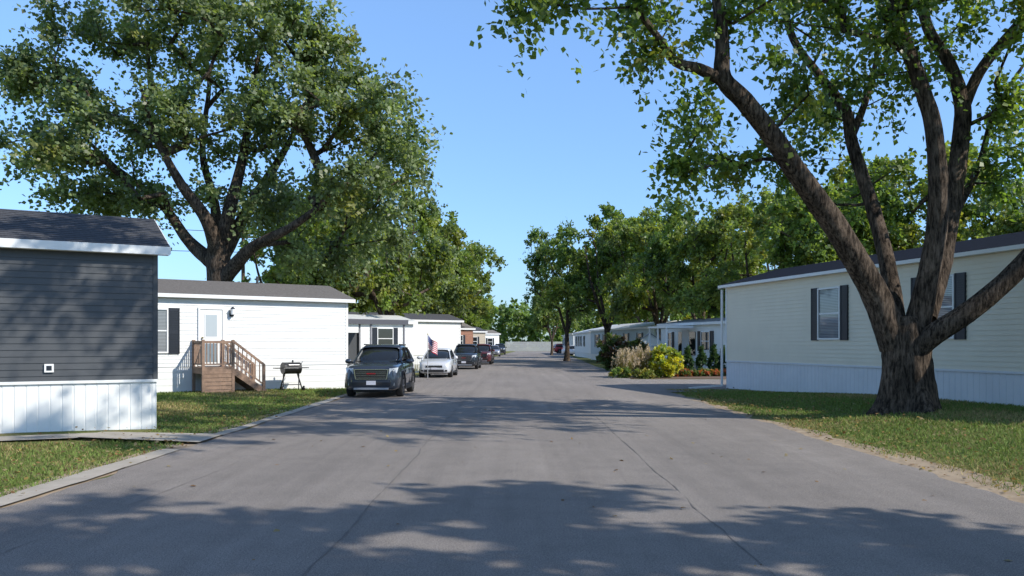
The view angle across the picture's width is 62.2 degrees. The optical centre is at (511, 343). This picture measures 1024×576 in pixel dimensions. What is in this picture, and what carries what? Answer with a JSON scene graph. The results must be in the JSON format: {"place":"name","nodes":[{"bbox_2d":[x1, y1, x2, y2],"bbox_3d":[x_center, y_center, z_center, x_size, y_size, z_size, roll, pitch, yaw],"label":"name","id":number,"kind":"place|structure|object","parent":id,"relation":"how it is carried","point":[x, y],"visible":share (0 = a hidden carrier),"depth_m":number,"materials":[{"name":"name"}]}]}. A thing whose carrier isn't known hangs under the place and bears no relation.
{"place":"outdoors","nodes":[
{"label":"outdoors","id":0,"kind":"place"},
{"bbox_2d":[0,351,1023,575],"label":"road","id":1,"kind":"structure","parent":0,"point":[311,496],"depth_m":9.38,"materials":[{"name":"asphalt"}]},
{"bbox_2d":[345,344,414,395],"bbox_3d":[-4.463,0.872,29.187,2.268,1.720,4.644,0,0,0],"label":"parked suv","id":2,"kind":"object","parent":1,"relation":"on","point":[382,368],"visible":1,"depth_m":27.45,"materials":[{"name":"grey paint"}]},
{"bbox_2d":[3,383,812,575],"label":"road cracks","id":3,"kind":"object","parent":1,"relation":"on","point":[332,546],"visible":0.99,"depth_m":9.18,"materials":[{"name":"asphalt"}]},
{"bbox_2d":[427,334,437,377],"bbox_3d":[-3.962,0.625,42.200,0.510,2.250,0.140,0,0,0],"label":"american flag","id":4,"kind":"object","parent":1,"relation":"on","point":[432,345],"visible":1,"depth_m":42.19,"materials":[{"name":"multicoloured fabric"}]},
{"bbox_2d":[417,348,457,376],"bbox_3d":[-3.870,0.982,44.989,2.148,1.500,4.419,0,0,2],"label":"parked sedan","id":5,"kind":"object","parent":1,"relation":"on","point":[444,361],"visible":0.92,"depth_m":43.45,"materials":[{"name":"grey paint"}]},
{"bbox_2d":[454,344,481,368],"bbox_3d":[-3.157,0.872,58.987,2.268,1.720,4.644,0,0,2],"label":"parked suv","id":6,"kind":"object","parent":1,"relation":"on","point":[468,355],"visible":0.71,"depth_m":57.29,"materials":[{"name":"grey paint"}]},
{"bbox_2d":[477,344,494,363],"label":"parked suv","id":7,"kind":"object","parent":1,"relation":"on","point":[487,353],"visible":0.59,"depth_m":70.99,"materials":[{"name":"red paint"}]},
{"bbox_2d":[492,345,501,356],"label":"parked sedan","id":8,"kind":"object","parent":1,"relation":"on","point":[496,348],"visible":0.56,"depth_m":112.80,"materials":[{"name":"silver metal"}]},
{"bbox_2d":[495,344,506,354],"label":"parked suv","id":9,"kind":"object","parent":1,"relation":"on","point":[503,347],"visible":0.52,"depth_m":132.72,"materials":[{"name":"grey paint"}]},
{"bbox_2d":[553,344,562,352],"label":"parked suv","id":10,"kind":"object","parent":1,"relation":"on","point":[557,348],"visible":0.41,"depth_m":150.95,"materials":[{"name":"red paint"}]},
{"bbox_2d":[561,345,574,354],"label":"parked sedan","id":11,"kind":"object","parent":1,"relation":"on","point":[572,349],"visible":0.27,"depth_m":121.67,"materials":[{"name":"grey paint"}]},
{"bbox_2d":[0,347,1023,496],"bbox_3d":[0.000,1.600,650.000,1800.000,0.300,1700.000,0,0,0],"label":"ground","id":12,"kind":"structure","parent":0,"point":[587,360],"depth_m":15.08,"materials":[{"name":"plant"}]},
{"bbox_2d":[0,379,157,432],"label":"skirting","id":13,"kind":"object","parent":12,"relation":"on","point":[51,406],"visible":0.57,"depth_m":16.49,"materials":[{"name":"white plastic"}]},
{"bbox_2d":[0,248,157,381],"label":"walls","id":14,"kind":"structure","parent":13,"relation":"on","point":[75,316],"depth_m":16.48,"materials":[{"name":"grey plastic"}]},
{"bbox_2d":[44,364,53,371],"bbox_3d":[-8.840,0.470,16.210,0.160,0.160,0.042,0,0,-30],"label":"outlet box","id":15,"kind":"object","parent":14,"relation":"attached to","point":[48,367],"visible":1,"depth_m":16.19,"materials":[{"name":"white"}]},
{"bbox_2d":[0,209,169,246],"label":"roof","id":16,"kind":"structure","parent":14,"relation":"on","point":[37,225],"depth_m":17.29,"materials":[{"name":"grey"}]},
{"bbox_2d":[0,219,170,255],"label":"fascia","id":17,"kind":"structure","parent":16,"relation":"attached to","point":[11,243],"depth_m":16.34,"materials":[{"name":"white"}]},
{"bbox_2d":[0,432,221,441],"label":"concrete walk","id":18,"kind":"structure","parent":12,"relation":"on","point":[192,437],"depth_m":15.28,"materials":[{"name":"concrete"}]},
{"bbox_2d":[0,393,347,507],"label":"dirt shoulder","id":19,"kind":"object","parent":12,"relation":"on","point":[190,444],"visible":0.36,"depth_m":11.57},
{"bbox_2d":[0,449,178,505],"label":"kerb","id":20,"kind":"structure","parent":19,"relation":"on","point":[66,481],"depth_m":10.90,"materials":[{"name":"concrete"}]},
{"bbox_2d":[215,394,346,434],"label":"kerb","id":21,"kind":"structure","parent":19,"relation":"on","point":[273,417],"depth_m":20.28,"materials":[{"name":"concrete"}]},
{"bbox_2d":[0,0,452,288],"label":"silver maple tree","id":22,"kind":"object","parent":12,"relation":"on","point":[51,150],"visible":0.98,"depth_m":40.07,"materials":[{"name":"green plant"}]},
{"bbox_2d":[192,340,266,392],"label":"wooden porch steps","id":23,"kind":"structure","parent":12,"relation":"on","point":[213,379],"depth_m":29.13,"materials":[{"name":"brown wood"}]},
{"bbox_2d":[240,230,250,279],"bbox_3d":[-19.000,-3.150,60.000,1.800,10.000,0.316,0,0,0],"label":"utility pole","id":24,"kind":"object","parent":12,"relation":"on","point":[242,273],"visible":0.01,"depth_m":59.91,"materials":[{"name":"brown wood"}]},
{"bbox_2d":[157,364,346,392],"bbox_3d":[-12.514,1.350,31.134,12.040,1.100,4.300,0,0,-37],"label":"skirting","id":25,"kind":"object","parent":12,"relation":"on","point":[178,379],"visible":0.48,"depth_m":31.26,"materials":[{"name":"white plastic"}]},
{"bbox_2d":[158,297,347,366],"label":"walls","id":26,"kind":"structure","parent":25,"relation":"on","point":[268,332],"depth_m":31.23,"materials":[{"name":"white plastic"}]},
{"bbox_2d":[158,308,179,353],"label":"windows","id":27,"kind":"structure","parent":26,"relation":"attached to","point":[168,330],"depth_m":29.01,"materials":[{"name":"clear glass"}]},
{"bbox_2d":[198,307,224,365],"bbox_3d":[-10.566,-0.245,29.847,0.910,2.050,0.090,0,0,-37],"label":"door","id":28,"kind":"structure","parent":26,"relation":"attached to","point":[211,325],"depth_m":29.85,"materials":[{"name":"white"}]},
{"bbox_2d":[158,279,354,299],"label":"roof","id":29,"kind":"structure","parent":26,"relation":"on","point":[177,286],"depth_m":31.58,"materials":[{"name":"grey"}]},
{"bbox_2d":[158,293,355,302],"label":"fascia","id":30,"kind":"structure","parent":29,"relation":"attached to","point":[176,295],"depth_m":30.55,"materials":[{"name":"white"}]},
{"bbox_2d":[205,200,352,308],"bbox_3d":[-14.959,-4.241,57.854,11.510,12.223,10.083,0,0,-36],"label":"shade tree","id":31,"kind":"object","parent":12,"relation":"on","point":[270,275],"visible":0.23,"depth_m":55.73,"materials":[{"name":"green plant"}]},
{"bbox_2d":[273,360,308,390],"bbox_3d":[-7.986,1.153,30.731,1.240,1.107,0.527,0,0,-37],"label":"barbecue grill","id":32,"kind":"object","parent":12,"relation":"on","point":[292,367],"visible":0.96,"depth_m":30.63,"materials":[{"name":"black"}]},
{"bbox_2d":[270,189,403,314],"bbox_3d":[-13.995,-5.032,65.439,10.586,13.828,13.504,0,0,-18],"label":"shade tree","id":33,"kind":"object","parent":12,"relation":"on","point":[363,308],"visible":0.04,"depth_m":62.75,"materials":[{"name":"green plant"}]},
{"bbox_2d":[316,155,461,316],"bbox_3d":[-8.137,-5.844,58.132,11.583,15.484,11.173,0,0,-29],"label":"shade tree","id":34,"kind":"object","parent":12,"relation":"on","point":[397,296],"visible":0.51,"depth_m":56.54,"materials":[{"name":"green plant"}]},
{"bbox_2d":[368,249,422,313],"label":"shade tree","id":35,"kind":"object","parent":12,"relation":"on","point":[371,310],"visible":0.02,"depth_m":91.87,"materials":[{"name":"green plant"}]},
{"bbox_2d":[413,357,421,372],"bbox_3d":[-5.181,1.210,47.704,1.650,1.120,0.100,0,0,-29],"label":"white railing fence","id":36,"kind":"object","parent":12,"relation":"on","point":[416,371],"visible":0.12,"depth_m":47.59,"materials":[{"name":"white"}]},
{"bbox_2d":[413,354,423,363],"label":"skirting","id":37,"kind":"object","parent":12,"relation":"on","point":[416,355],"visible":0.02,"depth_m":71.42,"materials":[{"name":"white plastic"}]},
{"bbox_2d":[413,322,460,353],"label":"walls","id":38,"kind":"structure","parent":37,"relation":"on","point":[445,334],"depth_m":72.58,"materials":[{"name":"white plastic"}]},
{"bbox_2d":[349,312,463,320],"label":"roof","id":39,"kind":"structure","parent":38,"relation":"on","point":[413,316],"depth_m":72.94,"materials":[{"name":"grey"}]},
{"bbox_2d":[414,320,463,322],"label":"fascia","id":40,"kind":"structure","parent":39,"relation":"attached to","point":[439,321],"depth_m":72.43,"materials":[{"name":"white"}]},
{"bbox_2d":[381,200,507,321],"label":"shade tree","id":41,"kind":"object","parent":12,"relation":"on","point":[454,297],"visible":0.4,"depth_m":77.61,"materials":[{"name":"green plant"}]},
{"bbox_2d":[437,239,497,324],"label":"shade tree","id":42,"kind":"object","parent":12,"relation":"on","point":[472,247],"visible":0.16,"depth_m":96.45,"materials":[{"name":"green plant"}]},
{"bbox_2d":[459,306,489,328],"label":"shade tree","id":43,"kind":"object","parent":12,"relation":"on","point":[472,321],"visible":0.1,"depth_m":128.43,"materials":[{"name":"green plant"}]},
{"bbox_2d":[465,294,493,328],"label":"shade tree","id":44,"kind":"object","parent":12,"relation":"on","point":[483,317],"visible":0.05,"depth_m":150.06,"materials":[{"name":"green plant"}]},
{"bbox_2d":[0,387,1023,575],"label":"fallen leaves","id":45,"kind":"object","parent":12,"relation":"on","point":[275,530],"visible":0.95,"depth_m":15.35,"materials":[{"name":"brown plant"}]},
{"bbox_2d":[505,342,561,350],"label":"vinyl fence","id":46,"kind":"object","parent":12,"relation":"on","point":[527,346],"visible":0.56,"depth_m":194.00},
{"bbox_2d":[349,294,724,350],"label":"distant treeline","id":47,"kind":"object","parent":12,"relation":"on","point":[523,329],"visible":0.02,"depth_m":210.05,"materials":[{"name":"green plant"}]},
{"bbox_2d":[528,291,579,354],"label":"shade tree","id":48,"kind":"object","parent":12,"relation":"on","point":[544,319],"visible":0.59,"depth_m":124.02,"materials":[{"name":"green plant"}]},
{"bbox_2d":[518,219,611,360],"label":"shade tree","id":49,"kind":"object","parent":12,"relation":"on","point":[544,253],"visible":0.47,"depth_m":83.84,"materials":[{"name":"green plant"}]},
{"bbox_2d":[575,352,590,358],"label":"skirting","id":50,"kind":"object","parent":12,"relation":"on","point":[582,354],"visible":0.26,"depth_m":106.40,"materials":[{"name":"white plastic"}]},
{"bbox_2d":[575,332,590,352],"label":"walls","id":51,"kind":"structure","parent":50,"relation":"on","point":[585,349],"depth_m":103.91,"materials":[{"name":"white plastic"}]},
{"bbox_2d":[575,336,584,346],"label":"windows","id":52,"kind":"structure","parent":51,"relation":"attached to","point":[580,341],"depth_m":109.70,"materials":[{"name":"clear glass"}]},
{"bbox_2d":[591,354,598,359],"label":"skirting","id":53,"kind":"object","parent":12,"relation":"on","point":[593,356],"visible":0.02,"depth_m":91.05,"materials":[{"name":"white plastic"}]},
{"bbox_2d":[591,329,656,353],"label":"walls","id":54,"kind":"structure","parent":53,"relation":"on","point":[632,336],"depth_m":81.14,"materials":[{"name":"white plastic"}]},
{"bbox_2d":[595,333,642,346],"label":"windows","id":55,"kind":"structure","parent":54,"relation":"attached to","point":[626,335],"depth_m":80.12,"materials":[{"name":"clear glass"}]},
{"bbox_2d":[591,320,676,329],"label":"roof","id":56,"kind":"structure","parent":54,"relation":"on","point":[644,324],"depth_m":80.61,"materials":[{"name":"white metal"}]},
{"bbox_2d":[588,320,680,331],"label":"fascia","id":57,"kind":"structure","parent":56,"relation":"attached to","point":[623,328],"depth_m":79.28,"materials":[{"name":"white"}]},
{"bbox_2d":[536,202,661,361],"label":"shade tree","id":58,"kind":"object","parent":12,"relation":"on","point":[607,259],"visible":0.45,"depth_m":77.78,"materials":[{"name":"green plant"}]},
{"bbox_2d":[596,332,629,370],"bbox_3d":[6.462,0.533,54.001,2.359,2.586,2.583,0,0,0],"label":"burgundy shrub","id":59,"kind":"object","parent":12,"relation":"on","point":[607,352],"visible":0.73,"depth_m":53.53,"materials":[{"name":"green plant"}]},
{"bbox_2d":[608,366,631,377],"bbox_3d":[5.413,1.472,42.849,1.284,0.699,1.184,0,0,-37],"label":"flowering plant","id":60,"kind":"object","parent":12,"relation":"on","point":[618,373],"visible":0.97,"depth_m":42.61,"materials":[{"name":"green plant"}]},
{"bbox_2d":[627,337,648,369],"bbox_3d":[8.399,0.681,56.951,2.247,2.294,2.197,0,0,-42],"label":"dark shrub","id":61,"kind":"object","parent":12,"relation":"on","point":[635,343],"visible":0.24,"depth_m":56.44,"materials":[{"name":"green plant"}]},
{"bbox_2d":[613,252,684,324],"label":"shade tree","id":62,"kind":"object","parent":12,"relation":"on","point":[638,318],"visible":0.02,"depth_m":101.74,"materials":[{"name":"green plant"}]},
{"bbox_2d":[593,197,713,339],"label":"shade tree","id":63,"kind":"object","parent":12,"relation":"on","point":[627,302],"visible":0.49,"depth_m":70.88,"materials":[{"name":"green plant"}]},
{"bbox_2d":[648,326,695,368],"bbox_3d":[10.215,0.330,54.186,2.185,2.840,2.500,0,0,-17],"label":"porch","id":64,"kind":"object","parent":12,"relation":"on","point":[685,337],"visible":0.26,"depth_m":54.05,"materials":[{"name":"white"}]},
{"bbox_2d":[629,375,725,378],"bbox_3d":[9.565,1.738,44.350,7.871,0.001,4.900,0,0,0],"label":"mulch bed","id":65,"kind":"object","parent":12,"relation":"on","point":[702,377],"visible":0.36,"depth_m":43.41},
{"bbox_2d":[611,347,639,374],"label":"ornamental grass","id":66,"kind":"object","parent":65,"relation":"on","point":[625,358],"depth_m":43.33,"materials":[{"name":"plant"}]},
{"bbox_2d":[631,367,655,378],"bbox_3d":[6.596,1.496,42.403,1.266,0.653,1.030,0,0,40],"label":"flowering plant","id":67,"kind":"object","parent":65,"relation":"on","point":[645,373],"visible":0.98,"depth_m":42.20,"materials":[{"name":"green plant"}]},
{"bbox_2d":[632,342,655,369],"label":"ornamental grass","id":68,"kind":"object","parent":65,"relation":"on","point":[644,359],"depth_m":43.88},
{"bbox_2d":[647,343,684,377],"bbox_3d":[7.833,0.913,43.519,1.898,1.882,2.242,0,0,0],"label":"yellow green shrub","id":69,"kind":"object","parent":65,"relation":"on","point":[670,365],"visible":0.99,"depth_m":43.07,"materials":[{"name":"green plant"}]},
{"bbox_2d":[676,368,689,376],"bbox_3d":[9.000,1.549,44.693,0.728,0.546,0.835,0,0,29],"label":"flowering plant","id":70,"kind":"object","parent":65,"relation":"on","point":[685,375],"visible":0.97,"depth_m":44.52,"materials":[{"name":"orange plant"}]},
{"bbox_2d":[681,344,694,369],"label":"arborvitae","id":71,"kind":"object","parent":65,"relation":"on","point":[687,357],"visible":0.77,"depth_m":46.45,"materials":[{"name":"green plant"}]},
{"bbox_2d":[690,369,704,376],"bbox_3d":[9.689,1.573,44.947,0.944,0.499,0.907,0,0,0],"label":"flowering plant","id":72,"kind":"object","parent":65,"relation":"on","point":[696,372],"visible":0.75,"depth_m":44.64,"materials":[{"name":"orange plant"}]},
{"bbox_2d":[694,346,706,369],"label":"arborvitae","id":73,"kind":"object","parent":65,"relation":"on","point":[701,360],"visible":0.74,"depth_m":46.47,"materials":[{"name":"green plant"}]},
{"bbox_2d":[706,343,719,369],"bbox_3d":[11.066,0.896,46.592,0.811,1.849,0.832,0,0,-28],"label":"arborvitae","id":74,"kind":"object","parent":65,"relation":"on","point":[713,357],"visible":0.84,"depth_m":46.48,"materials":[{"name":"green plant"}]},
{"bbox_2d":[718,345,725,368],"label":"arborvitae","id":75,"kind":"object","parent":65,"relation":"on","point":[719,362],"visible":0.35,"depth_m":46.47,"materials":[{"name":"green plant"}]},
{"bbox_2d":[621,195,749,319],"bbox_3d":[13.929,-4.482,62.386,10.774,12.712,9.438,0,0,41],"label":"shade tree","id":76,"kind":"object","parent":12,"relation":"on","point":[661,259],"visible":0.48,"depth_m":61.58,"materials":[{"name":"green plant"}]},
{"bbox_2d":[680,360,725,369],"bbox_3d":[14.470,1.460,51.383,4.330,0.880,15.201,0,0,-17],"label":"skirting","id":77,"kind":"object","parent":12,"relation":"on","point":[704,366],"depth_m":52.38,"materials":[{"name":"white plastic"}]},
{"bbox_2d":[661,324,724,359],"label":"walls","id":78,"kind":"structure","parent":77,"relation":"on","point":[716,328],"depth_m":52.71,"materials":[{"name":"white plastic"}]},
{"bbox_2d":[668,331,713,350],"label":"windows","id":79,"kind":"structure","parent":78,"relation":"attached to","point":[705,339],"depth_m":52.53,"materials":[{"name":"clear glass"}]},
{"bbox_2d":[661,318,724,323],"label":"roof","id":80,"kind":"structure","parent":78,"relation":"on","point":[701,320],"depth_m":55.07,"materials":[{"name":"white metal"}]},
{"bbox_2d":[657,321,724,325],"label":"fascia","id":81,"kind":"structure","parent":80,"relation":"attached to","point":[695,323],"depth_m":53.42,"materials":[{"name":"white"}]},
{"bbox_2d":[668,184,815,318],"bbox_3d":[16.456,-4.449,56.699,9.678,12.643,12.347,0,0,-44],"label":"shade tree","id":82,"kind":"object","parent":12,"relation":"on","point":[705,295],"visible":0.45,"depth_m":56.47,"materials":[{"name":"green plant"}]},
{"bbox_2d":[469,0,1023,415],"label":"maple tree","id":83,"kind":"object","parent":12,"relation":"on","point":[913,337],"visible":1,"depth_m":18.18,"materials":[{"name":"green plant"}]},
{"bbox_2d":[714,220,811,273],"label":"shade tree","id":84,"kind":"object","parent":12,"relation":"on","point":[762,268],"visible":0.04,"depth_m":72.98,"materials":[{"name":"green plant"}]},
{"bbox_2d":[752,165,925,273],"bbox_3d":[18.566,-4.385,49.572,10.841,12.516,12.376,0,0,-40],"label":"shade tree","id":85,"kind":"object","parent":12,"relation":"on","point":[786,250],"visible":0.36,"depth_m":47.30,"materials":[{"name":"green plant"}]},
{"bbox_2d":[677,394,1023,502],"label":"dirt shoulder","id":86,"kind":"object","parent":12,"relation":"on","point":[939,472],"visible":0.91,"depth_m":12.24},
{"bbox_2d":[725,360,1023,406],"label":"skirting","id":87,"kind":"object","parent":12,"relation":"on","point":[998,387],"visible":0.39,"depth_m":25.46,"materials":[{"name":"plastic"}]},
{"bbox_2d":[725,249,1023,371],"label":"walls","id":88,"kind":"structure","parent":87,"relation":"on","point":[768,322],"depth_m":25.44,"materials":[{"name":"beige plastic"}]},
{"bbox_2d":[688,290,722,387],"bbox_3d":[7.503,-0.170,32.867,1.442,3.840,0.075,0,0,-14],"label":"gutter downspout","id":89,"kind":"object","parent":88,"relation":"attached to","point":[721,347],"visible":0.96,"depth_m":32.99,"materials":[{"name":"white"}]},
{"bbox_2d":[719,231,1023,285],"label":"roof","id":90,"kind":"structure","parent":88,"relation":"on","point":[1010,239],"depth_m":24.83,"materials":[{"name":"grey"}]},
{"bbox_2d":[718,244,1023,289],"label":"fascia","id":91,"kind":"structure","parent":90,"relation":"attached to","point":[976,252],"depth_m":23.94,"materials":[{"name":"white"}]},
{"bbox_2d":[811,272,966,339],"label":"windows","id":92,"kind":"structure","parent":88,"relation":"attached to","point":[829,313],"depth_m":25.90,"materials":[{"name":"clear glass"}]},
{"bbox_2d":[824,140,1021,254],"bbox_3d":[24.131,-4.838,49.340,13.118,13.433,10.283,0,0,-8],"label":"shade tree","id":93,"kind":"object","parent":12,"relation":"on","point":[921,187],"visible":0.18,"depth_m":47.96,"materials":[{"name":"green plant"}]},
{"bbox_2d":[957,199,1023,240],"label":"shade tree","id":94,"kind":"object","parent":12,"relation":"on","point":[1002,221],"visible":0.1,"depth_m":44.28,"materials":[{"name":"green plant"}]},
{"bbox_2d":[969,169,1023,234],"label":"shade tree","id":95,"kind":"object","parent":12,"relation":"on","point":[1017,226],"visible":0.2,"depth_m":43.91,"materials":[{"name":"green plant"}]},
{"bbox_2d":[0,0,1023,341],"label":"sky","id":96,"kind":"structure","parent":0,"point":[511,163],"materials":[{"name":"blue"}]},
{"bbox_2d":[635,333,660,348],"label":"garden shed","id":97,"kind":"structure","parent":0,"point":[645,338],"depth_m":62.97,"materials":[{"name":"white plastic"}]},
{"bbox_2d":[620,379,745,391],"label":"driveway pavement","id":98,"kind":"structure","parent":0,"point":[658,385],"depth_m":36.73,"materials":[{"name":"concrete"}]},
{"bbox_3d":[-12.278,1.410,51.108,12.040,0.980,4.330,0,0,-37],"label":"skirting","id":99,"kind":"object","parent":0,"visible":0},
{"bbox_2d":[348,324,412,356],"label":"walls","id":100,"kind":"structure","parent":99,"relation":"on","point":[365,332],"depth_m":51.89,"materials":[{"name":"white plastic"}]},
{"bbox_2d":[348,314,416,321],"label":"roof","id":101,"kind":"structure","parent":100,"relation":"on","point":[383,317],"depth_m":52.88,"materials":[{"name":"white metal"}]},
{"bbox_2d":[372,327,397,344],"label":"windows","id":102,"kind":"structure","parent":100,"relation":"attached to","point":[384,335],"depth_m":51.78,"materials":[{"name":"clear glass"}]},
{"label":"skirting","id":103,"kind":"object","parent":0,"visible":0},
{"bbox_2d":[461,330,472,343],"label":"walls","id":104,"kind":"structure","parent":103,"relation":"on","point":[468,334],"depth_m":97.63,"materials":[{"name":"red brick"}]},
{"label":"skirting","id":105,"kind":"object","parent":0,"visible":0},
{"bbox_2d":[473,332,484,343],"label":"walls","id":106,"kind":"structure","parent":105,"relation":"on","point":[481,335],"depth_m":121.50,"materials":[{"name":"beige plastic"}]},
{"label":"skirting","id":107,"kind":"object","parent":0,"visible":0},
{"bbox_2d":[485,334,498,344],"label":"walls","id":108,"kind":"structure","parent":107,"relation":"on","point":[496,339],"depth_m":149.41,"materials":[{"name":"white plastic"}]},
{"bbox_2d":[486,338,493,344],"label":"windows","id":109,"kind":"structure","parent":108,"relation":"attached to","point":[490,341],"depth_m":148.86,"materials":[{"name":"clear glass"}]},
{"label":"skirting","id":110,"kind":"object","parent":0,"visible":0},
{"bbox_2d":[563,334,574,347],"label":"walls","id":111,"kind":"structure","parent":110,"relation":"on","point":[572,339],"depth_m":128.71,"materials":[{"name":"white plastic"}]},
{"label":"driveway pavement","id":112,"kind":"structure","parent":0,"visible":0},
{"bbox_2d":[347,319,407,366],"bbox_3d":[-7.734,0.340,40.160,3.700,2.860,4.850,0,0,-37],"label":"carport","id":113,"kind":"object","parent":112,"relation":"on","point":[354,344],"visible":0.24,"depth_m":39.33,"materials":[{"name":"grey metal"}]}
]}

